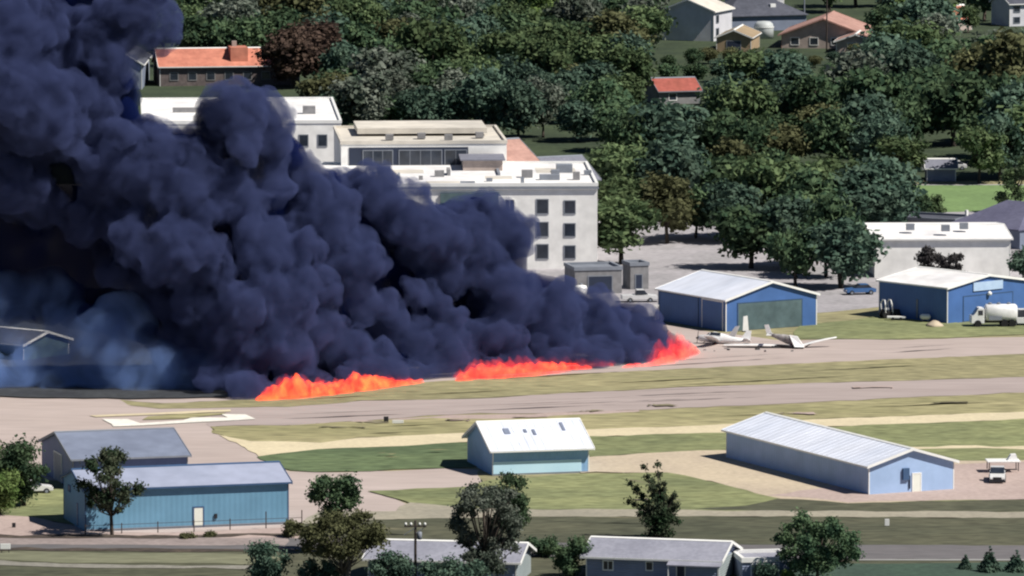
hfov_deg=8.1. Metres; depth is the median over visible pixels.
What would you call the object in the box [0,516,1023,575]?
field
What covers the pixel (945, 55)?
broadleaf tree
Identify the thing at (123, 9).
broadleaf tree
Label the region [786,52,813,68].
broadleaf tree
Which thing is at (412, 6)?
broadleaf tree
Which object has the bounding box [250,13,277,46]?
broadleaf tree
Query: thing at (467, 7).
broadleaf tree
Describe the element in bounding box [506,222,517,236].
window
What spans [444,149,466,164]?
window
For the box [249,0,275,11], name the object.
broadleaf tree
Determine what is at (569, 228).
window
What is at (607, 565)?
window
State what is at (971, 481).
pink gravel
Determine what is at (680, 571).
door
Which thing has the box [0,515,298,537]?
bare ground
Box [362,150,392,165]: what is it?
window
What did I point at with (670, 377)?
worn streak
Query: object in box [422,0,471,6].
broadleaf tree
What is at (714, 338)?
wrecked aircraft
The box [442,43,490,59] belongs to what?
broadleaf tree
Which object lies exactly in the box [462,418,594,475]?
hangar
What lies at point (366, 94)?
broadleaf tree
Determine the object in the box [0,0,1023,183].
forest floor
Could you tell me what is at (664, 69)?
broadleaf tree
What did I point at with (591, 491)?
front lawn
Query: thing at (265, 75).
window
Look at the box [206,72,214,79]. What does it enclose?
window
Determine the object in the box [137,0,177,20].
broadleaf tree
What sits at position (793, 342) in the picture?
wrecked aircraft
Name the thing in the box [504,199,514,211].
window
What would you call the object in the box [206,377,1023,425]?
runway
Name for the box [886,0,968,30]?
broadleaf tree
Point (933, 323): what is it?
gravel heap
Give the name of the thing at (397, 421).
marker board
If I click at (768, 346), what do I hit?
wing wreckage
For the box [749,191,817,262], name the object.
broadleaf tree
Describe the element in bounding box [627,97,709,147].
broadleaf tree
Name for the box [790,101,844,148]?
broadleaf tree
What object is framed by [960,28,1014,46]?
broadleaf tree
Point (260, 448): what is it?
gravel taxiway
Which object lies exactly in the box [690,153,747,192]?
broadleaf tree
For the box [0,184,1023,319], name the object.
yard
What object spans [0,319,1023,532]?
ramp
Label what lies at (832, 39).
window
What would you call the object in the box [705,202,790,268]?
broadleaf tree
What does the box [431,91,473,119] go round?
broadleaf tree
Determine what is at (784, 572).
shrub
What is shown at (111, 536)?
ditch soil
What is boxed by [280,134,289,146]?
window
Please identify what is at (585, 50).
broadleaf tree
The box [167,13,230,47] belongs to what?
broadleaf tree
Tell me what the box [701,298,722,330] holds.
door
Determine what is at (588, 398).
worn streak
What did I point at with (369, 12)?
broadleaf tree
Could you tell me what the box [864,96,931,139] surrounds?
broadleaf tree
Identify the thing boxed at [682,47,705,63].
broadleaf tree
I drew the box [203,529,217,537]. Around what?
weed clump
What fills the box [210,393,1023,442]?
infield grass
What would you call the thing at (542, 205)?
window
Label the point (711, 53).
broadleaf tree
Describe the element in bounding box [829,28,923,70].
broadleaf tree
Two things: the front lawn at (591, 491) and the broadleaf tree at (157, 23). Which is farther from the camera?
the broadleaf tree at (157, 23)
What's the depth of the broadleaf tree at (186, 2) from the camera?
1528.81 m
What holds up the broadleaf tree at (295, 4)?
on the forest floor
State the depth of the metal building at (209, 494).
802.35 m
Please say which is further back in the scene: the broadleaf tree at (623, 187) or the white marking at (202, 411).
the broadleaf tree at (623, 187)
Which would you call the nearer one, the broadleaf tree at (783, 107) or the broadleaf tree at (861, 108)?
the broadleaf tree at (861, 108)
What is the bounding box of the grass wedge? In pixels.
[1,480,73,524]
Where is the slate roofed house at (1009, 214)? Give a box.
[953,200,1023,248]
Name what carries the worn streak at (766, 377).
on the verge grass at (997, 366)
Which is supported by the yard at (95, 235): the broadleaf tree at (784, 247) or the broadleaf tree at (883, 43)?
the broadleaf tree at (784, 247)
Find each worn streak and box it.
[311,393,373,396]
[429,387,507,391]
[434,363,604,374]
[481,367,620,376]
[510,394,683,401]
[581,516,633,517]
[618,374,729,380]
[622,392,766,398]
[623,385,771,391]
[638,353,780,362]
[685,372,855,381]
[801,361,939,368]
[871,398,1000,403]
[873,399,996,404]
[889,344,951,348]
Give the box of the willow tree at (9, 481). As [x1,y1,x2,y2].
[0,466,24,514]
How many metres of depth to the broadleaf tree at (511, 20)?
1464.62 m
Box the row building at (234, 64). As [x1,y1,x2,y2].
[151,41,299,85]
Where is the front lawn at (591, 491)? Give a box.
[371,472,1021,511]
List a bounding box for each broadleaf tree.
[0,432,50,505]
[72,445,148,534]
[106,0,145,27]
[125,0,179,7]
[135,4,185,47]
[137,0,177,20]
[160,0,210,17]
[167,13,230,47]
[174,1,207,19]
[196,0,249,7]
[196,0,260,24]
[199,14,269,46]
[242,538,293,575]
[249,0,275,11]
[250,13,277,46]
[251,23,329,88]
[253,5,266,17]
[256,0,335,19]
[258,0,299,7]
[261,4,303,39]
[280,15,347,77]
[295,4,339,18]
[295,70,353,96]
[297,10,351,42]
[304,470,363,538]
[309,66,361,78]
[312,89,356,125]
[317,39,361,72]
[319,68,396,120]
[321,0,370,8]
[331,0,389,27]
[339,18,381,52]
[342,45,426,76]
[364,547,416,575]
[365,33,405,53]
[368,0,398,36]
[369,15,411,48]
[379,96,411,120]
[381,68,425,95]
[385,0,464,21]
[389,11,475,62]
[391,85,439,120]
[396,10,439,21]
[406,70,441,95]
[412,58,454,81]
[414,552,490,575]
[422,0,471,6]
[426,67,472,93]
[429,15,485,46]
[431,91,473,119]
[436,0,481,20]
[441,63,508,124]
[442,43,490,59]
[444,50,495,66]
[445,478,526,575]
[449,52,503,77]
[463,11,505,58]
[472,0,506,19]
[472,26,542,61]
[476,0,519,5]
[483,0,539,25]
[483,78,552,137]
[487,51,519,69]
[490,9,537,32]
[492,471,531,539]
[495,57,543,87]
[511,34,574,74]
[512,16,582,51]
[517,0,555,14]
[524,74,569,137]
[530,15,576,27]
[533,66,555,87]
[536,0,561,21]
[542,0,603,23]
[547,66,592,113]
[549,535,593,575]
[553,63,589,95]
[553,99,596,142]
[554,19,605,45]
[559,28,619,64]
[564,74,637,140]
[565,58,625,82]
[578,7,656,42]
[584,138,645,190]
[586,99,645,142]
[594,38,657,84]
[596,0,609,10]
[596,30,656,61]
[597,111,656,148]
[597,174,661,229]
[597,192,667,263]
[598,67,651,109]
[602,0,667,12]
[618,4,677,48]
[620,134,680,177]
[621,0,669,49]
[626,133,712,186]
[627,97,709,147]
[632,170,704,243]
[654,0,669,5]
[656,62,682,76]
[659,54,677,64]
[681,61,711,80]
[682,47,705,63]
[685,182,712,238]
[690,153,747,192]
[692,107,779,160]
[693,121,717,163]
[695,70,756,110]
[695,72,781,124]
[697,47,720,63]
[698,178,767,234]
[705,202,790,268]
[706,135,756,159]
[709,58,729,76]
[719,46,774,81]
[720,46,738,58]
[720,147,834,208]
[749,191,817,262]
[751,146,790,188]
[754,48,815,86]
[755,122,822,160]
[760,226,825,286]
[762,49,773,55]
[763,79,799,115]
[765,109,812,130]
[769,506,866,575]
[773,163,850,202]
[778,70,844,113]
[786,47,802,55]
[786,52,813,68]
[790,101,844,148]
[794,188,868,277]
[798,215,889,287]
[800,103,860,159]
[802,195,842,264]
[804,151,867,179]
[807,55,823,67]
[817,61,836,76]
[817,89,907,158]
[818,163,904,222]
[822,0,842,11]
[823,46,891,103]
[824,152,927,221]
[825,51,840,64]
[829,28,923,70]
[831,62,919,107]
[845,43,860,52]
[847,112,915,162]
[863,1,909,37]
[863,3,895,22]
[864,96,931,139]
[865,152,911,171]
[866,14,960,48]
[868,17,912,36]
[870,133,931,170]
[871,0,900,11]
[880,39,943,79]
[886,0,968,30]
[888,95,944,140]
[895,0,958,20]
[900,61,988,128]
[903,68,1002,145]
[912,12,962,40]
[912,191,932,211]
[913,245,943,267]
[925,34,976,54]
[928,193,946,212]
[930,50,956,68]
[935,255,952,268]
[944,41,1005,72]
[944,252,964,270]
[950,122,1009,183]
[955,3,981,31]
[955,111,986,132]
[956,0,990,20]
[957,30,997,51]
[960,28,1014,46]
[961,26,1023,80]
[961,107,1023,179]
[977,78,1023,119]
[982,70,1023,106]
[992,155,1023,202]
[996,100,1023,151]
[1006,246,1023,277]
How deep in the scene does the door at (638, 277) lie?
1046.63 m
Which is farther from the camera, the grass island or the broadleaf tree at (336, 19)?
the broadleaf tree at (336, 19)
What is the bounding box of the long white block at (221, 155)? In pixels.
[140,97,341,214]
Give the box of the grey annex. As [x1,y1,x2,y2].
[897,212,969,221]
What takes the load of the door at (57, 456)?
in the barn
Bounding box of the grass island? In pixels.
[142,413,223,419]
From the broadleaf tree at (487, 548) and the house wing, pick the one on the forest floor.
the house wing
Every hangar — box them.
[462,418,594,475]
[654,269,819,331]
[721,411,958,493]
[876,266,1023,322]
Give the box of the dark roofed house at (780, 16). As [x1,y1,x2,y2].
[724,0,808,30]
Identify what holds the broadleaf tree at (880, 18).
on the forest floor
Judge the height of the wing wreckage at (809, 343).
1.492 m
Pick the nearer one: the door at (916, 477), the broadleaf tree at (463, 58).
the door at (916, 477)
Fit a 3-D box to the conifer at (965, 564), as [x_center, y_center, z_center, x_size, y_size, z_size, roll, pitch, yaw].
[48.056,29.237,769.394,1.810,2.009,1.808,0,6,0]
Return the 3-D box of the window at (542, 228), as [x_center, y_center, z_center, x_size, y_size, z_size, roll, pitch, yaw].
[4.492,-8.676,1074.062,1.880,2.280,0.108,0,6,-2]
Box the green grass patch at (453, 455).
[258,442,476,471]
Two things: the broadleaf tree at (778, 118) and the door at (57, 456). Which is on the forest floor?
the broadleaf tree at (778, 118)
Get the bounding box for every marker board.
[0,544,9,552]
[392,420,403,422]
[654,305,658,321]
[885,519,888,526]
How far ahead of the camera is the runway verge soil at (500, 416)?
900.71 m
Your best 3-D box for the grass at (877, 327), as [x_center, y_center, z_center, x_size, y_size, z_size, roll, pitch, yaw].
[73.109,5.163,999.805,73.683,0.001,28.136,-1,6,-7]
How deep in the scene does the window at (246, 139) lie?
1155.69 m
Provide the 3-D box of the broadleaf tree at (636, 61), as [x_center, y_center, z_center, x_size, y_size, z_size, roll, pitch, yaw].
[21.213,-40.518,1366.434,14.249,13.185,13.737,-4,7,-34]
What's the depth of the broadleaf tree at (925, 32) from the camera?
1404.47 m
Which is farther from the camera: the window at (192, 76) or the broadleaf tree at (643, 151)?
the window at (192, 76)
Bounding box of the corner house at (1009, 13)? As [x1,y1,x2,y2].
[989,0,1023,26]
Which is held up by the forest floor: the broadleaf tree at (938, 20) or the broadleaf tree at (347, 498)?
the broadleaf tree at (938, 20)
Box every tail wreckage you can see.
[729,326,738,336]
[742,316,748,331]
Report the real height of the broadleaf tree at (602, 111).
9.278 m
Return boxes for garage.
[714,24,761,51]
[733,549,791,575]
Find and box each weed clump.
[179,531,197,538]
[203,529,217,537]
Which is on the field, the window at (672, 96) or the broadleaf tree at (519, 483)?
the broadleaf tree at (519, 483)
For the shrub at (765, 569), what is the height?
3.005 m
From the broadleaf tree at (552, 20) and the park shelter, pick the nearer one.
the park shelter
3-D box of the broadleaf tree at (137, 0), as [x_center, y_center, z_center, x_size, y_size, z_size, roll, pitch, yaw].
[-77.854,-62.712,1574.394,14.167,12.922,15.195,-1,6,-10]
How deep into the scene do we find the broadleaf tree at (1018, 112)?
1217.56 m
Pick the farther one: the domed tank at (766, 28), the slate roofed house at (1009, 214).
the domed tank at (766, 28)
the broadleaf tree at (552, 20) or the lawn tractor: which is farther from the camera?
the broadleaf tree at (552, 20)
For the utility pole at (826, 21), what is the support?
on the forest floor
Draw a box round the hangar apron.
[581,450,1023,502]
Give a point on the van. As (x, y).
(1020, 318)
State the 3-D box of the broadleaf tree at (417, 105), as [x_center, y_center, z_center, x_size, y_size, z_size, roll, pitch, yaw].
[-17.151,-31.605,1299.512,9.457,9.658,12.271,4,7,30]
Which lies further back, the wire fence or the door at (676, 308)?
the door at (676, 308)
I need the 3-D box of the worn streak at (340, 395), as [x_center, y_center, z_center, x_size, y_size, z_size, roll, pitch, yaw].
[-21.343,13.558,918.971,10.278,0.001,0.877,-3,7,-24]
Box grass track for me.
[913,445,1023,448]
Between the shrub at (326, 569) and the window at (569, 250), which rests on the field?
the shrub at (326, 569)
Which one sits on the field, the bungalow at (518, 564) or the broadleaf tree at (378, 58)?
the bungalow at (518, 564)
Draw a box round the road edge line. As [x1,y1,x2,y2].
[859,559,1023,559]
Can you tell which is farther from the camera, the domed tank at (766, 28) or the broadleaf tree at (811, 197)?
the domed tank at (766, 28)
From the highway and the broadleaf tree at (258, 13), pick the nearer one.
the highway
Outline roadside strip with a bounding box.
[0,537,288,545]
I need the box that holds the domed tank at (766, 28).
[754,21,773,38]
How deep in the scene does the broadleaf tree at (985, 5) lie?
1590.29 m
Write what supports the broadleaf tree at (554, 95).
on the forest floor
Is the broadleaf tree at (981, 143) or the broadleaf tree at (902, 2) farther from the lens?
the broadleaf tree at (902, 2)
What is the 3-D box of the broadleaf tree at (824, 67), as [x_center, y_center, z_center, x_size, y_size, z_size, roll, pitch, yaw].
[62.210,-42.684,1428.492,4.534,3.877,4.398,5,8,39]
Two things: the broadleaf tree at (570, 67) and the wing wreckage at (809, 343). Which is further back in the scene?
the broadleaf tree at (570, 67)
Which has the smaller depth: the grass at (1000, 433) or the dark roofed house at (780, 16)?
the grass at (1000, 433)
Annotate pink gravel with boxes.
[772,462,1023,501]
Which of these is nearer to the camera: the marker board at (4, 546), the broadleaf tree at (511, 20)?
the marker board at (4, 546)
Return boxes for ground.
[0,180,1023,517]
[0,283,373,398]
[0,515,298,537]
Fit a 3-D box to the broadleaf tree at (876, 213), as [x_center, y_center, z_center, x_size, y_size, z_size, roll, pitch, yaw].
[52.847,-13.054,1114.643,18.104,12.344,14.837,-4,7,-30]
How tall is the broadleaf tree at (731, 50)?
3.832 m
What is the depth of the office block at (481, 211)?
1073.68 m
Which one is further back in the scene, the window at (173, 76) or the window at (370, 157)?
the window at (173, 76)
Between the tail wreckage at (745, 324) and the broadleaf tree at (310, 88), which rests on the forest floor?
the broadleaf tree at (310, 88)
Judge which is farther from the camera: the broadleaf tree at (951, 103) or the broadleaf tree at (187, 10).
the broadleaf tree at (187, 10)
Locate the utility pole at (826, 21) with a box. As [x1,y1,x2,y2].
[826,0,827,51]
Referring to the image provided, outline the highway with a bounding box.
[10,537,1023,558]
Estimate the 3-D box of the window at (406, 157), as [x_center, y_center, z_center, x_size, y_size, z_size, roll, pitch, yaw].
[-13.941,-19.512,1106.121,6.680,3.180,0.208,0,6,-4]
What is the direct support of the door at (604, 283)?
in the equipment shed
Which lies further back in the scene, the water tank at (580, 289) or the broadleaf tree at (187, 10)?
the broadleaf tree at (187, 10)
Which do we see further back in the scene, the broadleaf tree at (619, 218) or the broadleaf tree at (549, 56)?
the broadleaf tree at (549, 56)
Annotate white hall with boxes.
[865,222,1012,277]
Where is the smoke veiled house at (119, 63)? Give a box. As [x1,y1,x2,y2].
[79,36,151,89]
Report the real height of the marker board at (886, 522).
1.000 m
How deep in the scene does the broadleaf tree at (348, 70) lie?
1357.73 m
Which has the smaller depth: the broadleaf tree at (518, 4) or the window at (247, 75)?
the window at (247, 75)
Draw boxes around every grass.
[0,551,281,563]
[131,354,1023,408]
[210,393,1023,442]
[589,419,1023,460]
[730,562,1023,575]
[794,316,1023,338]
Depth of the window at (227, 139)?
1155.69 m
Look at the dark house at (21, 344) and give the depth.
960.79 m
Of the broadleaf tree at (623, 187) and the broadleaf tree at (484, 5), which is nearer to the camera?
the broadleaf tree at (623, 187)
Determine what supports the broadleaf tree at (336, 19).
on the forest floor
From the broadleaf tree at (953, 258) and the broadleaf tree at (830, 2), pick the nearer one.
the broadleaf tree at (953, 258)
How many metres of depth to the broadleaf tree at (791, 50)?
1460.33 m
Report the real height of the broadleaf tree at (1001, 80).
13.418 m
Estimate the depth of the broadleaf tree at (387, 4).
1501.61 m
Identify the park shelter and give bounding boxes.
[922,158,958,180]
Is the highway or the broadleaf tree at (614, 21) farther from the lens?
the broadleaf tree at (614, 21)
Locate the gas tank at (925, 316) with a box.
[920,314,930,321]
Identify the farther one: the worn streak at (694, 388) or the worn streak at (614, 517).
the worn streak at (694, 388)
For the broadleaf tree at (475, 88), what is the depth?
1297.60 m
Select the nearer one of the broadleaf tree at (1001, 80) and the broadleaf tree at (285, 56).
the broadleaf tree at (1001, 80)
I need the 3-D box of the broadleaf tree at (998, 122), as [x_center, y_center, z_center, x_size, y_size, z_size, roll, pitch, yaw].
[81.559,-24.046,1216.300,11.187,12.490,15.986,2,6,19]
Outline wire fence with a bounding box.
[85,510,301,534]
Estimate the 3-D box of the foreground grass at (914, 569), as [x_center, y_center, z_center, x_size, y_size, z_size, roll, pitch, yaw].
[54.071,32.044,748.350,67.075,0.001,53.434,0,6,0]
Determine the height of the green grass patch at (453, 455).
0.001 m
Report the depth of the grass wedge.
818.12 m
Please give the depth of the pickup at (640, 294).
1029.29 m
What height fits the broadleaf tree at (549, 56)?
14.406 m
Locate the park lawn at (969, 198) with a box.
[913,185,1023,211]
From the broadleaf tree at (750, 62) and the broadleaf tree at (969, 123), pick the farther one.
the broadleaf tree at (750, 62)
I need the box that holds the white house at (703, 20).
[662,0,734,41]
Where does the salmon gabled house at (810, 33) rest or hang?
on the forest floor
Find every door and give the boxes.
[54,450,61,482]
[193,506,203,525]
[588,275,612,291]
[635,274,642,288]
[659,291,698,326]
[676,566,685,575]
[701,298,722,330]
[726,40,740,50]
[737,298,802,329]
[750,563,779,575]
[912,472,921,491]
[963,291,1012,320]
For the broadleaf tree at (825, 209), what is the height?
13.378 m
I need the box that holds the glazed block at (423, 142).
[333,120,506,165]
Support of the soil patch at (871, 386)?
on the runway
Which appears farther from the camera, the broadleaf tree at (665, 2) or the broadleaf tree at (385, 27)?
the broadleaf tree at (665, 2)
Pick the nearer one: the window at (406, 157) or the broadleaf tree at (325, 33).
the window at (406, 157)
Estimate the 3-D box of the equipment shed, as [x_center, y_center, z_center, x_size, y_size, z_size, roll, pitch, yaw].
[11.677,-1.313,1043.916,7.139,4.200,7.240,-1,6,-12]
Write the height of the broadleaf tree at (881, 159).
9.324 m
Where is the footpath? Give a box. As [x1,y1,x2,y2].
[0,560,251,568]
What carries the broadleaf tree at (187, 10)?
on the forest floor
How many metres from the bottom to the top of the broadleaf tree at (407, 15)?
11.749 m
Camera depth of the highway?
784.48 m
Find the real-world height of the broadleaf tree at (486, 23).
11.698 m
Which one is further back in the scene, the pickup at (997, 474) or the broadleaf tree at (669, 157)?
the broadleaf tree at (669, 157)
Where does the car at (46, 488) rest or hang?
on the ramp
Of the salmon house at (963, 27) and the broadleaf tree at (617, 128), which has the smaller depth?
the broadleaf tree at (617, 128)
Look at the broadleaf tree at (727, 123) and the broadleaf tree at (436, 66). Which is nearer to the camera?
the broadleaf tree at (727, 123)
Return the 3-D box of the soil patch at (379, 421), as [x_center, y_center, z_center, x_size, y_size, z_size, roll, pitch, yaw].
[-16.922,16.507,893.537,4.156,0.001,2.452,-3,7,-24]
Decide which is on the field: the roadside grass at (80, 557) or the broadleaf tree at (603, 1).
the roadside grass at (80, 557)
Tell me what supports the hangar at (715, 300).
on the yard at (95, 235)
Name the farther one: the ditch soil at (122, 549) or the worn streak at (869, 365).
the worn streak at (869, 365)
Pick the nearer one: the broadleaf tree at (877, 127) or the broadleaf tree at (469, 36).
the broadleaf tree at (877, 127)
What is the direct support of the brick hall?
on the yard at (95, 235)
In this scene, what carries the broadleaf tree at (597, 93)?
on the forest floor
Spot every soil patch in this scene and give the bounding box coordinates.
[320,426,365,427]
[360,420,388,422]
[514,416,547,416]
[648,404,678,405]
[778,412,815,413]
[852,386,892,387]
[932,401,967,402]
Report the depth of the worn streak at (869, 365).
950.81 m
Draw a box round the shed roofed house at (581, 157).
[537,154,601,204]
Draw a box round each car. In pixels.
[32,483,52,492]
[843,283,875,294]
[958,160,966,169]
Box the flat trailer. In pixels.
[887,316,905,320]
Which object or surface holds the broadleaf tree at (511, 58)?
on the forest floor
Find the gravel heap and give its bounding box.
[926,320,943,326]
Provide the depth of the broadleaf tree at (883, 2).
1582.01 m
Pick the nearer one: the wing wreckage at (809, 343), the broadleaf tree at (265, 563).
the broadleaf tree at (265, 563)
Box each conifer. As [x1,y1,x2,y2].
[957,554,972,569]
[977,546,1002,572]
[1002,550,1023,572]
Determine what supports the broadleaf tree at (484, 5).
on the forest floor
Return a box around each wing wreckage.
[724,344,784,347]
[803,337,836,347]
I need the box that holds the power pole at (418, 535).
[404,520,425,575]
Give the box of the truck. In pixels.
[969,302,1017,326]
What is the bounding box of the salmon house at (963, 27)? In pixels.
[956,4,971,30]
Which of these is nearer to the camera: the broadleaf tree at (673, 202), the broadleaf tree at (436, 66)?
the broadleaf tree at (673, 202)
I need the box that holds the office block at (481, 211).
[296,154,598,269]
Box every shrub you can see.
[281,518,301,536]
[294,557,344,575]
[521,534,561,557]
[751,560,778,575]
[779,569,796,575]
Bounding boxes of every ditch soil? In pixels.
[0,533,299,538]
[0,547,299,551]
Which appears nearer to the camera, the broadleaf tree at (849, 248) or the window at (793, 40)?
the broadleaf tree at (849, 248)
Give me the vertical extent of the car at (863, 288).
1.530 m
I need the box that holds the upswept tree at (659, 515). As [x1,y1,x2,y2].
[623,460,683,537]
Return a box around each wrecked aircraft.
[696,330,750,344]
[764,324,803,348]
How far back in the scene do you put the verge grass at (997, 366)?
937.85 m
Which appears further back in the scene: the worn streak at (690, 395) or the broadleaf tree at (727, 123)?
the broadleaf tree at (727, 123)
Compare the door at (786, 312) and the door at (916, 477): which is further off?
the door at (786, 312)
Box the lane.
[302,502,1023,522]
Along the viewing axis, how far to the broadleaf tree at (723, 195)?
1110.82 m
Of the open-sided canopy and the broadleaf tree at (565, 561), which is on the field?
the broadleaf tree at (565, 561)
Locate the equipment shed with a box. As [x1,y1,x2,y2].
[564,261,622,293]
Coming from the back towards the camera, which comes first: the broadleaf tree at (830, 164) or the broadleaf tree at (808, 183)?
the broadleaf tree at (830, 164)
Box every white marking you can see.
[89,409,230,416]
[103,414,254,425]
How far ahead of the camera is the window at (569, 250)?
1074.59 m
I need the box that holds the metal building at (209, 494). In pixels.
[59,461,292,531]
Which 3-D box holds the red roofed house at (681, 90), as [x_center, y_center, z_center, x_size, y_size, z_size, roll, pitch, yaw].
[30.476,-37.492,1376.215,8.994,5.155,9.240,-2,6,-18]
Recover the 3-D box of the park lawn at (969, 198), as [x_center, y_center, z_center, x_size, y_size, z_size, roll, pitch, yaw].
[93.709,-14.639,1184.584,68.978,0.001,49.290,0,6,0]
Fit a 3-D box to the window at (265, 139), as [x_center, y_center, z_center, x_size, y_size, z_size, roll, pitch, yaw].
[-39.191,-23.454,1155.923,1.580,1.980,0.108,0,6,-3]
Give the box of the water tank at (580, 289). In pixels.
[574,283,586,296]
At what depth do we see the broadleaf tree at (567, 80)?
1327.13 m
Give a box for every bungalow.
[362,538,536,575]
[580,536,742,575]
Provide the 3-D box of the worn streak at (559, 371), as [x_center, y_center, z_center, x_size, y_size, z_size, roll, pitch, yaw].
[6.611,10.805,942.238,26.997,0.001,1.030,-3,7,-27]
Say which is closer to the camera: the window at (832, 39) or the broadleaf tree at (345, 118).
the broadleaf tree at (345, 118)
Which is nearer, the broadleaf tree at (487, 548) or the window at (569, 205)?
the broadleaf tree at (487, 548)
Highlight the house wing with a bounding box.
[833,30,870,52]
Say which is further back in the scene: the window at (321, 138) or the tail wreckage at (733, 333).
the window at (321, 138)
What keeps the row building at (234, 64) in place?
on the forest floor
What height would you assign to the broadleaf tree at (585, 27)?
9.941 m
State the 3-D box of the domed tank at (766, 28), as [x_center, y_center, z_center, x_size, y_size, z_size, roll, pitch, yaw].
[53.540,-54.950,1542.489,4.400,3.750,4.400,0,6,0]
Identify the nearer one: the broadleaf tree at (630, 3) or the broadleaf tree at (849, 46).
the broadleaf tree at (849, 46)
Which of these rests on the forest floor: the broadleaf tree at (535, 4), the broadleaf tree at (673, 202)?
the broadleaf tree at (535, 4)
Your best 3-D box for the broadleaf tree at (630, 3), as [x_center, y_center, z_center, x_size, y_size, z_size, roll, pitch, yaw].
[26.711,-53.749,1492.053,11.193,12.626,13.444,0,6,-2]
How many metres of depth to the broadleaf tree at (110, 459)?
793.55 m
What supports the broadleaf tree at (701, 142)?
on the forest floor
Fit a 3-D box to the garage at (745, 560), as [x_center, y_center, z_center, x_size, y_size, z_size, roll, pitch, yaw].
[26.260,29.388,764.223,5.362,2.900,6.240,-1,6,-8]
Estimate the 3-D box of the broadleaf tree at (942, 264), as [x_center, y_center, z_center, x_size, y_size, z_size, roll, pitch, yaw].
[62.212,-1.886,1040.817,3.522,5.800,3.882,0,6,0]
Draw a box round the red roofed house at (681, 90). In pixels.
[645,76,702,103]
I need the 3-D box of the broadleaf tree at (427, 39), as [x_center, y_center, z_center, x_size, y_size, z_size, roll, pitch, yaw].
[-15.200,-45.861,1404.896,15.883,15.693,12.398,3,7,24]
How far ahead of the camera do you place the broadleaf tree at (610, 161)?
1151.90 m
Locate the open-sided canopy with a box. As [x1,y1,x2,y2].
[985,453,1020,472]
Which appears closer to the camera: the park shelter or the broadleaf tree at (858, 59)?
the park shelter
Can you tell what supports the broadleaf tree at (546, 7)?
on the forest floor
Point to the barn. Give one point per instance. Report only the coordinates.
(65, 451)
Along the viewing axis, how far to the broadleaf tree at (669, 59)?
1459.03 m
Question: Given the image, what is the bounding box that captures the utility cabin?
[622,259,649,289]
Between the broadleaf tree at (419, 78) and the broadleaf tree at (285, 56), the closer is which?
the broadleaf tree at (419, 78)
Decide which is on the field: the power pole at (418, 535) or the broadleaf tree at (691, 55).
the power pole at (418, 535)
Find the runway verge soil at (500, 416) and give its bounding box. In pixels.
[316,410,638,423]
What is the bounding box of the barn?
[38,427,191,482]
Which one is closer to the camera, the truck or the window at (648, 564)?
the window at (648, 564)
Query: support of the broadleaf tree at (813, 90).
on the forest floor
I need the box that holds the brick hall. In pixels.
[506,137,540,160]
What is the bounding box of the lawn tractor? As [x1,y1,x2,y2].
[879,299,900,318]
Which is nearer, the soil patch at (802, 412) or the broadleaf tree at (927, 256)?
the soil patch at (802, 412)
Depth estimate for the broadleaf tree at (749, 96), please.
1264.02 m
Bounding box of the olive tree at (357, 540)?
[288,507,390,575]
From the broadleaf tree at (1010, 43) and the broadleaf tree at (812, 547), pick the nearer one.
the broadleaf tree at (812, 547)
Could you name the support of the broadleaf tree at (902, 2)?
on the forest floor
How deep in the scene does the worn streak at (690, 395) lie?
916.49 m
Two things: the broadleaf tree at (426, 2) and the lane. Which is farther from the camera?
the broadleaf tree at (426, 2)
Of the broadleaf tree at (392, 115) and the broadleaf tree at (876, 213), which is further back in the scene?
the broadleaf tree at (392, 115)
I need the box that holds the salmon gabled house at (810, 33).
[777,11,872,48]
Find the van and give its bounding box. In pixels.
[1008,308,1023,325]
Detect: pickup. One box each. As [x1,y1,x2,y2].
[621,289,657,302]
[989,466,1005,482]
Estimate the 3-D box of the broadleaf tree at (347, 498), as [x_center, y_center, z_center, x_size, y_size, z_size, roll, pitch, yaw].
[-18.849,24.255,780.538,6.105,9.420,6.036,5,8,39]
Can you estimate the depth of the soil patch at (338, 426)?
888.58 m
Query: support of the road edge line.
on the highway
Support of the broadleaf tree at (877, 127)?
on the forest floor
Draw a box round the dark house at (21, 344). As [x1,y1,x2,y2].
[0,326,73,359]
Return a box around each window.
[169,72,178,80]
[188,72,196,80]
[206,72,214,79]
[223,135,232,146]
[225,72,233,79]
[242,135,251,146]
[243,71,251,79]
[261,71,269,79]
[261,135,270,146]
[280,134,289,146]
[299,134,308,146]
[317,134,326,146]
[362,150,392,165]
[399,150,441,164]
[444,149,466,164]
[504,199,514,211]
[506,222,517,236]
[536,199,548,213]
[536,222,548,236]
[536,244,548,258]
[564,200,575,213]
[564,223,575,236]
[564,245,575,258]
[602,560,613,570]
[645,561,652,570]
[669,93,676,100]
[790,37,798,44]
[809,37,817,44]
[831,38,836,45]
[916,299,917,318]
[1013,6,1019,12]
[1013,17,1019,23]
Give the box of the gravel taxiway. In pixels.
[218,412,1023,455]
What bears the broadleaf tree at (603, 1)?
on the forest floor
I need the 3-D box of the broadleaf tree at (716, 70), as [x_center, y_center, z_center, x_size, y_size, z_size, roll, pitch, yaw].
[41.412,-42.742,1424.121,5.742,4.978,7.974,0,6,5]
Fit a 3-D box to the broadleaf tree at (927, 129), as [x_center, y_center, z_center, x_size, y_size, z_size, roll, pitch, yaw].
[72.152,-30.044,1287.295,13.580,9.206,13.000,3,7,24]
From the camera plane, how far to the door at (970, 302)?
1006.66 m

